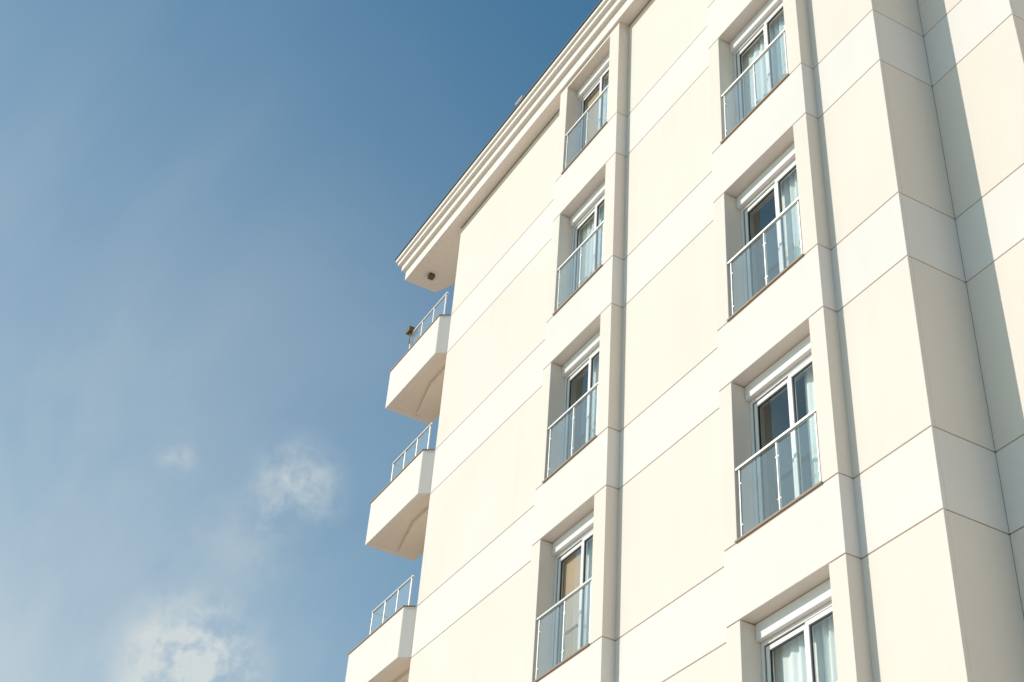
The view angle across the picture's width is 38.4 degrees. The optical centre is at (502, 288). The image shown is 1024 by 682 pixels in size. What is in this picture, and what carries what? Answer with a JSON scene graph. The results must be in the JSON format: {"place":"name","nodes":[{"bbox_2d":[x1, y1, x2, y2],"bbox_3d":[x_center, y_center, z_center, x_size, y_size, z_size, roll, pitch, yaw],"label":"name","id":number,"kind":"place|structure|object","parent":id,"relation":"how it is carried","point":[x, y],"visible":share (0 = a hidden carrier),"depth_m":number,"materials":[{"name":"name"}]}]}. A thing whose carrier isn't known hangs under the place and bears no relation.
{"place":"outdoors","nodes":[
{"label":"outdoors","id":0,"kind":"place"},
{"bbox_2d":[0,0,599,681],"label":"sky","id":1,"kind":"structure","parent":0,"point":[208,208],"materials":[{"name":"blue"}]},
{"bbox_2d":[559,86,599,662],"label":"window blinds","id":2,"kind":"object","parent":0,"point":[571,573],"depth_m":19.49,"materials":[{"name":"beige fabric"}]},
{"bbox_2d":[534,1,1023,643],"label":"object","id":3,"kind":"object","parent":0,"point":[776,415],"visible":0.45,"depth_m":17.14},
{"label":"ground","id":4,"kind":"structure","parent":0,"visible":0},
{"bbox_2d":[587,197,805,408],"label":"room interiors","id":5,"kind":"object","parent":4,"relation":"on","point":[799,383],"depth_m":17.29,"materials":[{"name":"paint"}]},
{"bbox_2d":[408,0,1023,681],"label":"wall panels","id":6,"kind":"object","parent":4,"relation":"on","point":[896,360],"visible":0.77,"depth_m":17.30,"materials":[{"name":"beige paint"}]},
{"bbox_2d":[345,315,450,681],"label":"balcony parapets","id":7,"kind":"object","parent":6,"relation":"attached to","point":[381,652],"visible":0.88,"depth_m":25.84,"materials":[{"name":"white paint"}]},
{"bbox_2d":[348,314,449,654],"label":"balcony copings","id":8,"kind":"object","parent":7,"relation":"on","point":[400,608],"visible":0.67,"depth_m":26.28,"materials":[{"name":"white stone"}]},
{"bbox_2d":[369,292,448,634],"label":"balcony rails","id":9,"kind":"object","parent":8,"relation":"on","point":[403,466],"visible":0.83,"depth_m":26.29,"materials":[{"name":"silver metal"}]},
{"bbox_2d":[406,326,414,343],"bbox_3d":[-1.837,0.947,29.061,0.120,0.420,0.200,22,-43,-20],"label":"balcony floodlight","id":10,"kind":"object","parent":9,"relation":"attached to","point":[409,330],"visible":1,"depth_m":29.06,"materials":[{"name":"grey metal"}]},
{"bbox_2d":[376,357,445,681],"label":"balcony soffits","id":11,"kind":"object","parent":7,"relation":"attached to","point":[405,534],"visible":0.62,"depth_m":26.62,"materials":[{"name":"white paint"}]},
{"bbox_2d":[396,0,648,291],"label":"roof cornice","id":12,"kind":"structure","parent":6,"relation":"on","point":[433,246],"depth_m":27.72,"materials":[{"name":"white paint"}]},
{"bbox_2d":[427,272,434,280],"bbox_3d":[-1.454,-0.239,30.177,0.120,0.099,0.120,22,-43,-20],"label":"soffit downlight","id":13,"kind":"object","parent":12,"relation":"attached to","point":[431,276],"visible":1,"depth_m":30.14,"materials":[{"name":"brown metal"}]},
{"bbox_2d":[395,0,602,259],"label":"roof flashing","id":14,"kind":"object","parent":12,"relation":"on","point":[522,99],"visible":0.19,"depth_m":27.62,"materials":[{"name":"white metal"}]},
{"bbox_2d":[461,0,650,228],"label":"soffit bead","id":15,"kind":"object","parent":6,"relation":"attached to","point":[535,138],"visible":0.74,"depth_m":27.31,"materials":[{"name":"paint"}]},
{"bbox_2d":[533,73,822,681],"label":"window sills","id":16,"kind":"structure","parent":6,"relation":"attached to","point":[805,493],"depth_m":18.32,"materials":[{"name":"stone"}]},
{"bbox_2d":[535,28,837,681],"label":"juliet rails","id":17,"kind":"object","parent":6,"relation":"attached to","point":[775,441],"visible":1,"depth_m":18.76,"materials":[{"name":"silver metal"}]},
{"bbox_2d":[550,1,832,681],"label":"window frames","id":18,"kind":"structure","parent":6,"relation":"attached to","point":[816,615],"depth_m":18.62,"materials":[{"name":"white plastic"}]},
{"bbox_2d":[553,7,832,681],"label":"window gaskets","id":19,"kind":"object","parent":18,"relation":"attached to","point":[762,482],"depth_m":18.61,"materials":[{"name":"black rubber"}]},
{"bbox_2d":[552,0,831,642],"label":"roller shutter boxes","id":20,"kind":"object","parent":6,"relation":"attached to","point":[800,608],"visible":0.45,"depth_m":18.51,"materials":[{"name":"white plastic"}]},
{"bbox_2d":[577,14,837,681],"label":"curtains","id":21,"kind":"object","parent":6,"relation":"attached to","point":[789,661],"visible":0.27,"depth_m":18.08,"materials":[{"name":"white fabric"}]},
{"bbox_2d":[411,0,1023,681],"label":"band panels","id":22,"kind":"object","parent":6,"relation":"attached to","point":[787,556],"visible":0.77,"depth_m":17.36,"materials":[{"name":"beige paint"}]}
]}

